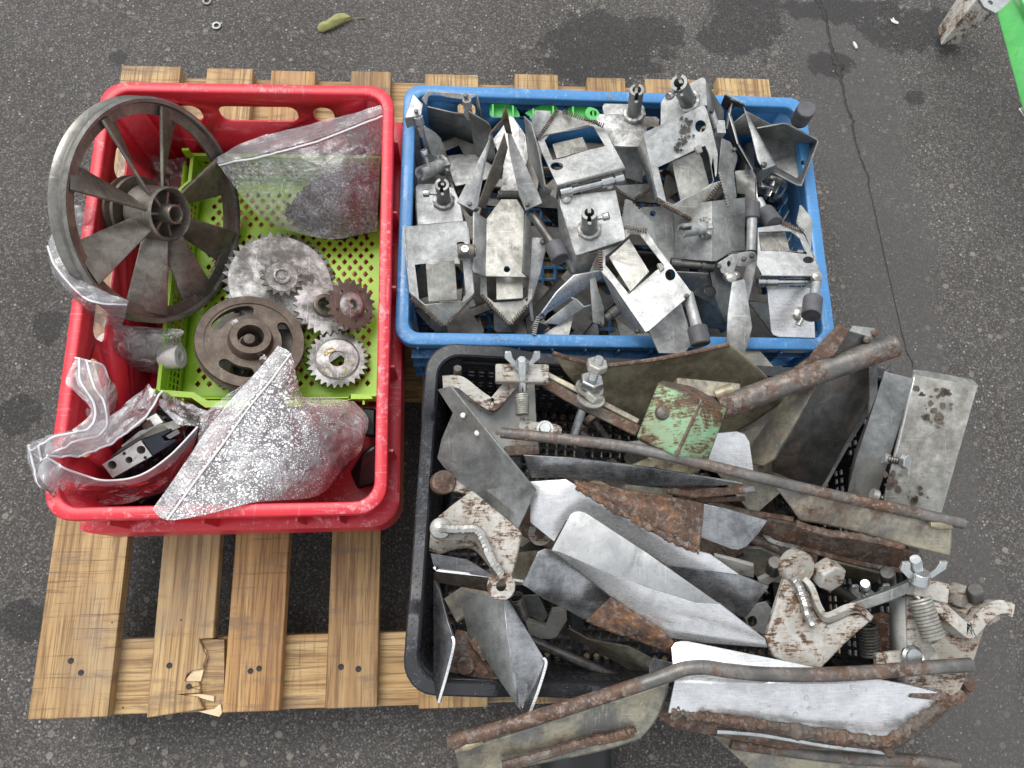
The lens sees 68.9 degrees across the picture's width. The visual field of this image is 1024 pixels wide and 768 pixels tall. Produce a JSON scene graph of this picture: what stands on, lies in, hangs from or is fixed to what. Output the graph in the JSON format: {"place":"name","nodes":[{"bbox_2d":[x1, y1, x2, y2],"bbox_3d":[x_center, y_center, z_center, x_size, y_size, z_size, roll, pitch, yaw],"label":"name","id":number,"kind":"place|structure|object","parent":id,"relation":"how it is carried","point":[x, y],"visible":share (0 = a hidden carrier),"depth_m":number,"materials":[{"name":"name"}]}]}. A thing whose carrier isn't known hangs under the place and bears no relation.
{"place":"outdoors","nodes":[
{"label":"outdoors","id":0,"kind":"place"},
{"bbox_2d":[0,0,1023,767],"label":"asphalt ground","id":1,"kind":"structure","parent":0,"point":[914,104],"depth_m":1.40,"materials":[{"name":"asphalt"}]},
{"bbox_2d":[28,66,839,718],"bbox_3d":[-0.096,-0.030,1.230,1.131,0.135,1.031,0,75,-4],"label":"wooden pallet","id":2,"kind":"object","parent":1,"relation":"on","point":[92,662],"visible":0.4,"depth_m":1.05,"materials":[{"name":"brown wood"}]},
{"bbox_2d":[46,82,404,536],"bbox_3d":[-0.360,-0.101,1.057,0.412,0.196,0.611,0,75,-4],"label":"plastic crate","id":3,"kind":"object","parent":2,"relation":"on","point":[342,503],"visible":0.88,"depth_m":1.03,"materials":[{"name":"plastic"}]},
{"bbox_2d":[27,357,116,460],"bbox_3d":[-0.527,0.048,0.942,0.069,0.128,0.137,18,74,1],"label":"zip bag","id":4,"kind":"object","parent":3,"relation":"in","point":[104,394],"visible":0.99,"depth_m":0.91,"materials":[{"name":"white"}]},
{"bbox_2d":[47,237,181,371],"bbox_3d":[-0.552,-0.112,1.010,0.120,0.198,0.189,-34,79,-12],"label":"zip bag","id":5,"kind":"object","parent":3,"relation":"in","point":[101,322],"visible":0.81,"depth_m":0.95,"materials":[{"name":"white"}]},
{"bbox_2d":[128,330,171,370],"bbox_3d":[-0.524,-0.048,1.076,0.067,0.042,0.050,-6,75,-5],"label":"metal sleeve","id":6,"kind":"object","parent":5,"relation":"in","point":[150,344],"visible":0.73,"depth_m":1.06,"materials":[{"name":"metal"}]},
{"bbox_2d":[156,345,186,368],"bbox_3d":[-0.484,-0.038,1.062,0.033,0.038,0.034,0,75,-4],"label":"white bushing","id":7,"kind":"object","parent":5,"relation":"in","point":[171,357],"visible":1,"depth_m":1.05,"materials":[{"name":"plastic"}]},
{"bbox_2d":[27,384,206,504],"bbox_3d":[-0.489,0.080,0.943,0.112,0.151,0.201,43,76,8],"label":"zip bag","id":8,"kind":"object","parent":3,"relation":"in","point":[162,475],"visible":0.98,"depth_m":0.95,"materials":[{"name":"white"}]},
{"bbox_2d":[102,413,185,477],"bbox_3d":[-0.483,0.076,0.978,0.106,0.040,0.055,-31,79,-11],"label":"solenoid valve","id":9,"kind":"object","parent":8,"relation":"in","point":[158,434],"visible":1,"depth_m":0.96,"materials":[{"name":"black plastic"}]},
{"bbox_2d":[47,95,239,322],"bbox_3d":[-0.483,-0.232,1.017,0.131,0.287,0.300,14,74,0],"label":"pulley wheel","id":10,"kind":"object","parent":3,"relation":"in","point":[157,225],"visible":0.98,"depth_m":0.99,"materials":[{"name":"grey metal"}]},
{"bbox_2d":[114,405,204,504],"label":"dark fittings","id":11,"kind":"object","parent":3,"relation":"in","point":[147,465],"visible":0.31,"depth_m":1.04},
{"bbox_2d":[153,346,368,519],"bbox_3d":[-0.321,0.086,0.959,0.182,0.140,0.254,34,75,6],"label":"zip bag","id":12,"kind":"object","parent":3,"relation":"in","point":[235,494],"visible":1,"depth_m":0.93,"materials":[{"name":"white"}]},
{"bbox_2d":[184,383,360,502],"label":"wrapped parts","id":13,"kind":"object","parent":12,"relation":"in","point":[328,445],"visible":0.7,"depth_m":0.97,"materials":[{"name":"plastic"}]},
{"bbox_2d":[149,148,381,409],"bbox_3d":[-0.345,-0.155,1.115,0.317,0.078,0.400,0,75,-4],"label":"tray","id":14,"kind":"object","parent":3,"relation":"in","point":[203,394],"visible":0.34,"depth_m":1.15,"materials":[{"name":"plastic"}]},
{"bbox_2d":[212,312,305,396],"bbox_3d":[-0.381,-0.054,1.099,0.149,0.017,0.149,0,75,-4],"label":"oily sprocket","id":15,"kind":"object","parent":14,"relation":"in","point":[287,341],"visible":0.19,"depth_m":1.11,"materials":[{"name":"metal"}]},
{"bbox_2d":[194,296,304,392],"bbox_3d":[-0.372,-0.058,1.062,0.147,0.066,0.148,0,75,-4],"label":"belt pulley","id":16,"kind":"object","parent":15,"relation":"on","point":[213,348],"visible":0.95,"depth_m":1.05,"materials":[{"name":"grey metal"}]},
{"bbox_2d":[222,232,334,334],"bbox_3d":[-0.349,-0.154,1.125,0.159,0.057,0.164,0,75,-4],"label":"double sprocket","id":17,"kind":"object","parent":14,"relation":"on","point":[278,268],"visible":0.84,"depth_m":1.12,"materials":[{"name":"metal"}]},
{"bbox_2d":[293,278,352,335],"bbox_3d":[-0.282,-0.115,1.120,0.086,0.039,0.091,0,75,-4],"label":"ring hub sprocket","id":18,"kind":"object","parent":14,"relation":"on","point":[311,313],"visible":0.73,"depth_m":1.11,"materials":[{"name":"white metal"}]},
{"bbox_2d":[306,331,368,389],"bbox_3d":[-0.259,-0.036,1.107,0.091,0.020,0.091,0,75,-4],"label":"marked sprocket","id":19,"kind":"object","parent":14,"relation":"on","point":[326,351],"visible":1,"depth_m":1.10,"materials":[{"name":"metal"}]},
{"bbox_2d":[326,279,374,332],"bbox_3d":[-0.237,-0.116,1.101,0.067,0.053,0.079,0,75,-4],"label":"rusty sprocket","id":20,"kind":"object","parent":14,"relation":"on","point":[345,316],"visible":1,"depth_m":1.10,"materials":[{"name":"metal"}]},
{"bbox_2d":[218,110,382,235],"bbox_3d":[-0.299,-0.297,1.092,0.257,0.138,0.130,-9,75,-6],"label":"zip bag","id":21,"kind":"object","parent":3,"relation":"in","point":[304,145],"visible":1,"depth_m":1.08,"materials":[{"name":"white"}]},
{"bbox_2d":[284,164,378,241],"bbox_3d":[-0.281,-0.276,1.160,0.157,0.113,0.099,-17,76,-8],"label":"greasy chain","id":22,"kind":"object","parent":21,"relation":"in","point":[331,192],"visible":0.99,"depth_m":1.14,"materials":[{"name":"metal"}]},
{"bbox_2d":[351,444,374,488],"bbox_3d":[-0.207,0.115,1.066,0.045,0.057,0.068,0,75,-4],"label":"black box","id":23,"kind":"object","parent":3,"relation":"in","point":[363,472],"visible":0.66,"depth_m":1.05,"materials":[{"name":"plastic"}]},
{"bbox_2d":[395,85,833,378],"bbox_3d":[0.138,-0.218,1.135,0.605,0.170,0.411,0,75,-4],"label":"plastic crate","id":24,"kind":"object","parent":2,"relation":"on","point":[784,352],"visible":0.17,"depth_m":1.08,"materials":[{"name":"plastic"}]},
{"bbox_2d":[403,221,474,326],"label":"gripper cup","id":25,"kind":"object","parent":24,"relation":"in","point":[433,247],"visible":0.98,"depth_m":1.00,"materials":[{"name":"metal"}]},
{"bbox_2d":[414,179,463,225],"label":"gripper cup","id":26,"kind":"object","parent":24,"relation":"in","point":[436,203],"visible":0.99,"depth_m":1.06,"materials":[{"name":"metal"}]},
{"bbox_2d":[417,136,475,194],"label":"gripper cup","id":27,"kind":"object","parent":24,"relation":"in","point":[466,148],"visible":0.2,"depth_m":1.14,"materials":[{"name":"metal"}]},
{"bbox_2d":[416,260,478,331],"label":"gripper cup","id":28,"kind":"object","parent":24,"relation":"in","point":[421,275],"visible":0.28,"depth_m":1.10,"materials":[{"name":"metal"}]},
{"bbox_2d":[413,287,484,333],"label":"gripper cup","id":29,"kind":"object","parent":24,"relation":"in","point":[455,325],"visible":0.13,"depth_m":1.08,"materials":[{"name":"metal"}]},
{"bbox_2d":[404,90,495,186],"bbox_3d":[-0.088,-0.341,1.104,0.134,0.125,0.126,0,75,-4],"label":"gripper cup","id":30,"kind":"object","parent":24,"relation":"in","point":[468,125],"visible":0.98,"depth_m":1.09,"materials":[{"name":"metal"}]},
{"bbox_2d":[461,268,509,312],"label":"gripper cup","id":31,"kind":"object","parent":24,"relation":"in","point":[491,289],"visible":0.07,"depth_m":1.10,"materials":[{"name":"metal"}]},
{"bbox_2d":[457,106,541,324],"bbox_3d":[-0.018,-0.252,1.034,0.117,0.120,0.329,0,75,-4],"label":"gripper cup","id":32,"kind":"object","parent":24,"relation":"in","point":[501,239],"visible":1,"depth_m":1.04,"materials":[{"name":"metal"}]},
{"bbox_2d":[459,287,549,333],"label":"gripper cup","id":33,"kind":"object","parent":24,"relation":"in","point":[471,324],"visible":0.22,"depth_m":1.07,"materials":[{"name":"metal"}]},
{"bbox_2d":[520,190,565,262],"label":"gripper cup","id":34,"kind":"object","parent":24,"relation":"in","point":[549,202],"visible":0.05,"depth_m":1.14,"materials":[{"name":"metal"}]},
{"bbox_2d":[490,104,599,119],"bbox_3d":[0.137,-0.456,1.270,0.360,0.025,0.045,0,75,-4],"label":"plastic strip","id":35,"kind":"object","parent":24,"relation":"in","point":[496,110],"visible":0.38,"depth_m":1.27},
{"bbox_2d":[528,211,568,321],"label":"gripper cup","id":36,"kind":"object","parent":24,"relation":"in","point":[553,247],"visible":0.97,"depth_m":1.02,"materials":[{"name":"metal"}]},
{"bbox_2d":[523,277,592,334],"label":"gripper cup","id":37,"kind":"object","parent":24,"relation":"in","point":[582,322],"visible":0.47,"depth_m":1.09,"materials":[{"name":"metal"}]},
{"bbox_2d":[531,270,601,334],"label":"gripper cup","id":38,"kind":"object","parent":24,"relation":"in","point":[569,288],"visible":0.85,"depth_m":1.01,"materials":[{"name":"metal"}]},
{"bbox_2d":[524,109,625,273],"bbox_3d":[0.092,-0.296,1.035,0.116,0.108,0.262,-19,77,-9],"label":"gripper cup","id":39,"kind":"object","parent":24,"relation":"in","point":[588,222],"visible":0.98,"depth_m":1.02,"materials":[{"name":"metal"}]},
{"bbox_2d":[578,259,628,318],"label":"gripper cup","id":40,"kind":"object","parent":24,"relation":"in","point":[608,302],"visible":0.19,"depth_m":1.13,"materials":[{"name":"metal"}]},
{"bbox_2d":[578,178,636,262],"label":"gripper cup","id":41,"kind":"object","parent":24,"relation":"in","point":[621,199],"visible":0.2,"depth_m":1.13,"materials":[{"name":"metal"}]},
{"bbox_2d":[589,251,649,335],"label":"gripper cup","id":42,"kind":"object","parent":24,"relation":"in","point":[599,317],"visible":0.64,"depth_m":1.01,"materials":[{"name":"metal"}]},
{"bbox_2d":[596,84,658,200],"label":"gripper cup","id":43,"kind":"object","parent":24,"relation":"in","point":[630,123],"visible":0.82,"depth_m":1.06,"materials":[{"name":"white metal"}]},
{"bbox_2d":[617,191,674,255],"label":"gripper cup","id":44,"kind":"object","parent":24,"relation":"in","point":[638,240],"visible":0.24,"depth_m":1.12,"materials":[{"name":"metal"}]},
{"bbox_2d":[617,246,688,306],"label":"gripper cup","id":45,"kind":"object","parent":24,"relation":"in","point":[651,262],"visible":0.11,"depth_m":1.14,"materials":[{"name":"metal"}]},
{"bbox_2d":[598,225,710,353],"bbox_3d":[0.180,-0.116,0.973,0.090,0.059,0.189,-27,78,-10],"label":"gripper cup","id":46,"kind":"object","parent":24,"relation":"in","point":[652,305],"visible":1,"depth_m":0.96,"materials":[{"name":"metal"}]},
{"bbox_2d":[622,197,756,329],"bbox_3d":[0.244,-0.178,1.041,0.180,0.111,0.178,0,75,-4],"label":"gripper cup","id":47,"kind":"object","parent":24,"relation":"in","point":[708,234],"visible":0.86,"depth_m":1.04,"materials":[{"name":"metal"}]},
{"bbox_2d":[637,74,736,220],"bbox_3d":[0.250,-0.335,1.020,0.135,0.107,0.189,-13,76,-7],"label":"gripper cup","id":48,"kind":"object","parent":47,"relation":"on","point":[675,134],"visible":1,"depth_m":1.03,"materials":[{"name":"metal"}]},
{"bbox_2d":[725,272,751,353],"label":"gripper cup","id":49,"kind":"object","parent":47,"relation":"attached to","point":[739,326],"visible":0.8,"depth_m":0.99,"materials":[{"name":"metal"}]},
{"bbox_2d":[708,303,774,337],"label":"gripper cup","id":50,"kind":"object","parent":24,"relation":"in","point":[760,328],"visible":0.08,"depth_m":1.09,"materials":[{"name":"metal"}]},
{"bbox_2d":[721,93,775,202],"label":"gripper cup","id":51,"kind":"object","parent":24,"relation":"in","point":[746,182],"visible":0.99,"depth_m":1.07,"materials":[{"name":"metal"}]},
{"bbox_2d":[735,141,787,211],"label":"gripper cup","id":52,"kind":"object","parent":24,"relation":"in","point":[748,148],"visible":0.15,"depth_m":1.17,"materials":[{"name":"metal"}]},
{"bbox_2d":[745,197,782,251],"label":"gripper cup","id":53,"kind":"object","parent":24,"relation":"in","point":[761,211],"visible":1,"depth_m":1.02,"materials":[{"name":"metal"}]},
{"bbox_2d":[734,99,818,201],"bbox_3d":[0.377,-0.345,1.078,0.121,0.113,0.113,20,74,2],"label":"gripper cup","id":54,"kind":"object","parent":24,"relation":"in","point":[780,140],"visible":0.95,"depth_m":1.10,"materials":[{"name":"metal"}]},
{"bbox_2d":[754,205,822,337],"bbox_3d":[0.379,-0.168,1.013,0.105,0.078,0.200,0,75,-4],"label":"gripper cup","id":55,"kind":"object","parent":24,"relation":"in","point":[795,312],"visible":1,"depth_m":1.02,"materials":[{"name":"metal"}]},
{"bbox_2d":[404,344,918,701],"bbox_3d":[0.181,0.189,0.985,0.600,0.240,0.400,3,74,-3],"label":"plastic crate","id":56,"kind":"object","parent":2,"relation":"on","point":[563,678],"visible":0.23,"depth_m":0.94,"materials":[{"name":"plastic"}]},
{"bbox_2d":[433,580,455,702],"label":"steel blade","id":57,"kind":"object","parent":56,"relation":"on","point":[444,645],"visible":1,"depth_m":0.81,"materials":[{"name":"metal"}]},
{"bbox_2d":[430,470,473,494],"bbox_3d":[-0.064,0.120,0.867,0.066,0.023,0.028,18,74,1],"label":"eye bolt end","id":58,"kind":"object","parent":56,"relation":"in","point":[443,482],"visible":0.87,"depth_m":0.86,"materials":[{"name":"metal"}]},
{"bbox_2d":[433,571,488,591],"bbox_3d":[-0.062,0.264,0.917,0.072,0.115,0.068,0,75,-4],"label":"angle piece","id":59,"kind":"object","parent":56,"relation":"in","point":[472,582],"visible":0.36,"depth_m":0.88,"materials":[{"name":"metal"}]},
{"bbox_2d":[449,629,497,678],"bbox_3d":[-0.040,0.307,0.845,0.061,0.032,0.048,11,74,0],"label":"rusty plate","id":60,"kind":"object","parent":56,"relation":"in","point":[468,659],"visible":0.89,"depth_m":0.85,"materials":[{"name":"orange metal"}]},
{"bbox_2d":[429,491,521,600],"bbox_3d":[-0.033,0.175,0.822,0.116,0.052,0.080,36,75,6],"label":"welded bracket","id":61,"kind":"object","parent":56,"relation":"in","point":[490,535],"visible":1,"depth_m":0.81,"materials":[{"name":"metal"}]},
{"bbox_2d":[430,553,523,582],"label":"steel blade","id":62,"kind":"object","parent":56,"relation":"in","point":[450,564],"visible":0.81,"depth_m":0.86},
{"bbox_2d":[438,386,535,527],"bbox_3d":[-0.042,0.085,0.841,0.060,0.072,0.180,-38,80,-12],"label":"bent sheet","id":63,"kind":"object","parent":56,"relation":"on","point":[474,456],"visible":1,"depth_m":0.84,"materials":[{"name":"metal"}]},
{"bbox_2d":[442,351,561,456],"bbox_3d":[-0.012,0.026,0.873,0.138,0.112,0.114,0,75,-4],"label":"spring bracket","id":64,"kind":"object","parent":56,"relation":"in","point":[510,403],"visible":0.94,"depth_m":0.87,"materials":[{"name":"metal"}]},
{"bbox_2d":[461,591,546,712],"bbox_3d":[-0.007,0.286,0.827,0.057,0.062,0.142,-35,79,-12],"label":"winged blade","id":65,"kind":"object","parent":56,"relation":"in","point":[510,652],"visible":0.88,"depth_m":0.81,"materials":[{"name":"metal"}]},
{"bbox_2d":[524,594,547,621],"bbox_3d":[0.028,0.280,0.932,0.034,0.031,0.035,0,75,-4],"label":"bent sheet","id":66,"kind":"object","parent":56,"relation":"in","point":[536,609],"visible":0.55,"depth_m":0.93,"materials":[{"name":"metal"}]},
{"bbox_2d":[526,606,566,638],"bbox_3d":[0.044,0.300,0.941,0.051,0.056,0.040,0,75,-4],"label":"cream clamp","id":67,"kind":"object","parent":56,"relation":"in","point":[552,626],"visible":0.81,"depth_m":0.93,"materials":[{"name":"metal"}]},
{"bbox_2d":[522,548,610,619],"bbox_3d":[0.062,0.228,0.837,0.100,0.037,0.049,32,75,5],"label":"steel blade","id":68,"kind":"object","parent":56,"relation":"in","point":[553,577],"visible":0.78,"depth_m":0.83,"materials":[{"name":"metal"}]},
{"bbox_2d":[531,635,617,672],"bbox_3d":[0.088,0.347,0.932,0.142,0.012,0.012,23,74,3],"label":"round bar","id":69,"kind":"object","parent":56,"relation":"in","point":[567,655],"visible":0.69,"depth_m":0.93,"materials":[{"name":"metal"}]},
{"bbox_2d":[540,372,639,435],"bbox_3d":[0.086,0.022,0.878,0.138,0.028,0.021,29,75,4],"label":"square bar","id":70,"kind":"object","parent":56,"relation":"in","point":[625,421],"visible":0.7,"depth_m":0.87,"materials":[{"name":"metal"}]},
{"bbox_2d":[570,355,607,434],"bbox_3d":[0.089,0.017,0.875,0.034,0.110,0.078,0,75,-4],"label":"stud bolt","id":71,"kind":"object","parent":70,"relation":"attached to","point":[589,386],"visible":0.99,"depth_m":0.85,"materials":[{"name":"metal"}]},
{"bbox_2d":[564,458,625,487],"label":"scrap blade","id":72,"kind":"object","parent":56,"relation":"in","point":[618,485],"visible":0.05,"depth_m":1.08,"materials":[{"name":"metal"}]},
{"bbox_2d":[520,536,529,546],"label":"scrap blade","id":73,"kind":"object","parent":72,"relation":"on","point":[524,540],"depth_m":1.04,"materials":[{"name":"metal"}]},
{"bbox_2d":[444,541,547,621],"bbox_3d":[0.003,0.246,1.002,0.200,0.056,0.042,-29,78,-11],"label":"scrap blade","id":74,"kind":"object","parent":73,"relation":"on","point":[453,601],"visible":0.27,"depth_m":0.97,"materials":[{"name":"metal"}]},
{"bbox_2d":[560,627,651,671],"bbox_3d":[0.124,0.335,0.953,0.127,0.031,0.026,28,75,4],"label":"angle bar","id":75,"kind":"object","parent":56,"relation":"in","point":[630,657],"visible":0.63,"depth_m":0.95,"materials":[{"name":"metal"}]},
{"bbox_2d":[524,454,755,502],"bbox_3d":[0.146,0.110,0.861,0.271,0.031,0.029,8,74,-1],"label":"steel blade","id":76,"kind":"object","parent":56,"relation":"in","point":[675,483],"visible":1,"depth_m":0.86,"materials":[{"name":"metal"}]},
{"bbox_2d":[530,479,768,616],"bbox_3d":[0.152,0.162,0.825,0.284,0.054,0.097,21,74,2],"label":"steel blade","id":77,"kind":"object","parent":56,"relation":"in","point":[666,530],"visible":1,"depth_m":0.82,"materials":[{"name":"metal"}]},
{"bbox_2d":[552,511,766,654],"bbox_3d":[0.146,0.242,0.800,0.251,0.060,0.092,34,75,6],"label":"steel blade","id":78,"kind":"object","parent":56,"relation":"in","point":[651,601],"visible":0.99,"depth_m":0.80,"materials":[{"name":"metal"}]},
{"bbox_2d":[633,457,699,473],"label":"scrap blade","id":79,"kind":"object","parent":56,"relation":"in","point":[653,462],"visible":0.22,"depth_m":1.07,"materials":[{"name":"metal"}]},
{"bbox_2d":[552,342,792,510],"bbox_3d":[0.256,-0.004,0.933,0.378,0.140,0.213,31,75,5],"label":"mouldboard","id":80,"kind":"object","parent":56,"relation":"on","point":[629,387],"visible":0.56,"depth_m":0.92,"materials":[{"name":"metal"}]},
{"bbox_2d":[637,334,901,458],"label":"metal bracket","id":81,"kind":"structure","parent":80,"relation":"on","point":[683,417],"depth_m":0.84,"materials":[{"name":"metal"}]},
{"bbox_2d":[629,431,752,469],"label":"steel blade","id":82,"kind":"object","parent":56,"relation":"in","point":[731,448],"visible":0.38,"depth_m":0.87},
{"bbox_2d":[446,657,975,767],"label":"rod blade","id":83,"kind":"object","parent":56,"relation":"in","point":[616,715],"visible":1,"depth_m":0.77,"materials":[{"name":"metal"}]},
{"bbox_2d":[500,427,966,555],"bbox_3d":[0.238,0.115,0.816,0.517,0.038,0.053,13,74,0],"label":"rod blade","id":84,"kind":"object","parent":56,"relation":"in","point":[885,524],"visible":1,"depth_m":0.81,"materials":[{"name":"metal"}]},
{"bbox_2d":[701,504,766,549],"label":"steel blade","id":85,"kind":"object","parent":56,"relation":"in","point":[729,528],"visible":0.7,"depth_m":0.86,"materials":[{"name":"metal"}]},
{"bbox_2d":[714,553,753,577],"bbox_3d":[0.257,0.209,0.861,0.053,0.018,0.016,18,74,1],"label":"cream offcut","id":86,"kind":"object","parent":56,"relation":"in","point":[742,567],"visible":0.92,"depth_m":0.86,"materials":[{"name":"grey paint"}]},
{"bbox_2d":[685,497,792,521],"bbox_3d":[0.281,0.158,0.924,0.134,0.012,0.014,11,74,0],"label":"round bar","id":87,"kind":"object","parent":56,"relation":"in","point":[760,514],"visible":0.35,"depth_m":0.92,"materials":[{"name":"metal"}]},
{"bbox_2d":[658,710,858,752],"bbox_3d":[0.273,0.392,0.828,0.240,0.018,0.019,12,74,0],"label":"under plate","id":88,"kind":"object","parent":56,"relation":"in","point":[695,726],"visible":0.34,"depth_m":0.83,"materials":[{"name":"metal"}]},
{"bbox_2d":[744,573,779,633],"bbox_3d":[0.295,0.250,0.870,0.031,0.044,0.078,12,74,0],"label":"dark lug","id":89,"kind":"object","parent":56,"relation":"in","point":[760,612],"visible":0.69,"depth_m":0.88,"materials":[{"name":"metal"}]},
{"bbox_2d":[742,546,781,582],"bbox_3d":[0.307,0.221,0.915,0.064,0.034,0.033,27,75,4],"label":"brown plate","id":90,"kind":"object","parent":56,"relation":"in","point":[758,556],"visible":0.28,"depth_m":0.91,"materials":[{"name":"metal"}]},
{"bbox_2d":[668,641,956,758],"bbox_3d":[0.320,0.343,0.788,0.319,0.049,0.088,11,74,-1],"label":"steel blade","id":91,"kind":"object","parent":56,"relation":"on","point":[887,718],"visible":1,"depth_m":0.79,"materials":[{"name":"metal"}]},
{"bbox_2d":[750,324,877,486],"bbox_3d":[0.377,0.031,0.888,0.115,0.151,0.182,27,75,4],"label":"channel sheet","id":92,"kind":"object","parent":56,"relation":"in","point":[807,435],"visible":0.91,"depth_m":0.88,"materials":[{"name":"metal"}]},
{"bbox_2d":[763,548,872,666],"bbox_3d":[0.336,0.247,0.809,0.110,0.038,0.122,13,74,0],"label":"welded bracket","id":93,"kind":"object","parent":56,"relation":"in","point":[803,627],"visible":1,"depth_m":0.80,"materials":[{"name":"metal"}]},
{"bbox_2d":[713,736,961,767],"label":"rod blade","id":94,"kind":"object","parent":56,"relation":"in","point":[750,755],"visible":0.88,"depth_m":0.85,"materials":[{"name":"metal"}]},
{"bbox_2d":[761,517,921,573],"bbox_3d":[0.388,0.192,0.877,0.198,0.024,0.033,14,74,0],"label":"rusted share","id":95,"kind":"object","parent":56,"relation":"in","point":[786,534],"visible":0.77,"depth_m":0.87,"materials":[{"name":"metal"}]},
{"bbox_2d":[834,560,880,583],"bbox_3d":[0.452,0.242,0.948,0.113,0.030,0.024,12,74,0],"label":"channel bar","id":96,"kind":"object","parent":56,"relation":"in","point":[858,573],"visible":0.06,"depth_m":0.94,"materials":[{"name":"metal"}]},
{"bbox_2d":[848,364,912,498],"bbox_3d":[0.426,0.057,0.875,0.032,0.104,0.155,9,74,-1],"label":"channel sheet","id":97,"kind":"object","parent":56,"relation":"in","point":[874,447],"visible":0.93,"depth_m":0.86,"materials":[{"name":"metal"}]},
{"bbox_2d":[871,612,889,651],"bbox_3d":[0.443,0.292,0.882,0.036,0.017,0.046,-7,75,-6],"label":"mottled plate","id":98,"kind":"object","parent":56,"relation":"in","point":[880,620],"visible":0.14,"depth_m":0.88,"materials":[{"name":"paint"}]},
{"bbox_2d":[879,370,977,512],"bbox_3d":[0.475,0.065,0.866,0.085,0.084,0.154,13,74,0],"label":"channel sheet","id":99,"kind":"object","parent":56,"relation":"on","point":[934,421],"visible":0.98,"depth_m":0.85,"materials":[{"name":"metal"}]},
{"bbox_2d":[850,555,1014,705],"bbox_3d":[0.442,0.262,0.789,0.154,0.093,0.140,16,74,1],"label":"spring bracket","id":100,"kind":"object","parent":56,"relation":"on","point":[926,622],"visible":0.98,"depth_m":0.79,"materials":[{"name":"metal"}]},
{"bbox_2d":[849,579,889,658],"bbox_3d":[0.399,0.265,0.841,0.048,0.078,0.088,0,75,-4],"label":"spring bolt","id":101,"kind":"object","parent":100,"relation":"attached to","point":[868,638],"visible":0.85,"depth_m":0.85,"materials":[{"name":"metal"}]},
{"bbox_2d":[540,703,613,767],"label":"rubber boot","id":102,"kind":"object","parent":1,"relation":"on","point":[603,759],"visible":0.1,"depth_m":1.09,"materials":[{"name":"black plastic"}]},
{"bbox_2d":[815,0,913,369],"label":"tar joint","id":103,"kind":"object","parent":1,"relation":"on","point":[839,66],"visible":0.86,"depth_m":1.50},
{"bbox_2d":[938,0,1023,118],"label":"machine frame","id":104,"kind":"object","parent":1,"relation":"on","point":[962,21],"visible":1,"depth_m":1.37,"materials":[{"name":"metal"}]},
{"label":"scrap blade","id":105,"kind":"object","parent":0,"visible":0},
{"bbox_2d":[493,549,589,585],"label":"scrap blade","id":106,"kind":"object","parent":105,"relation":"on","point":[525,559],"depth_m":0.97,"materials":[{"name":"metal"}]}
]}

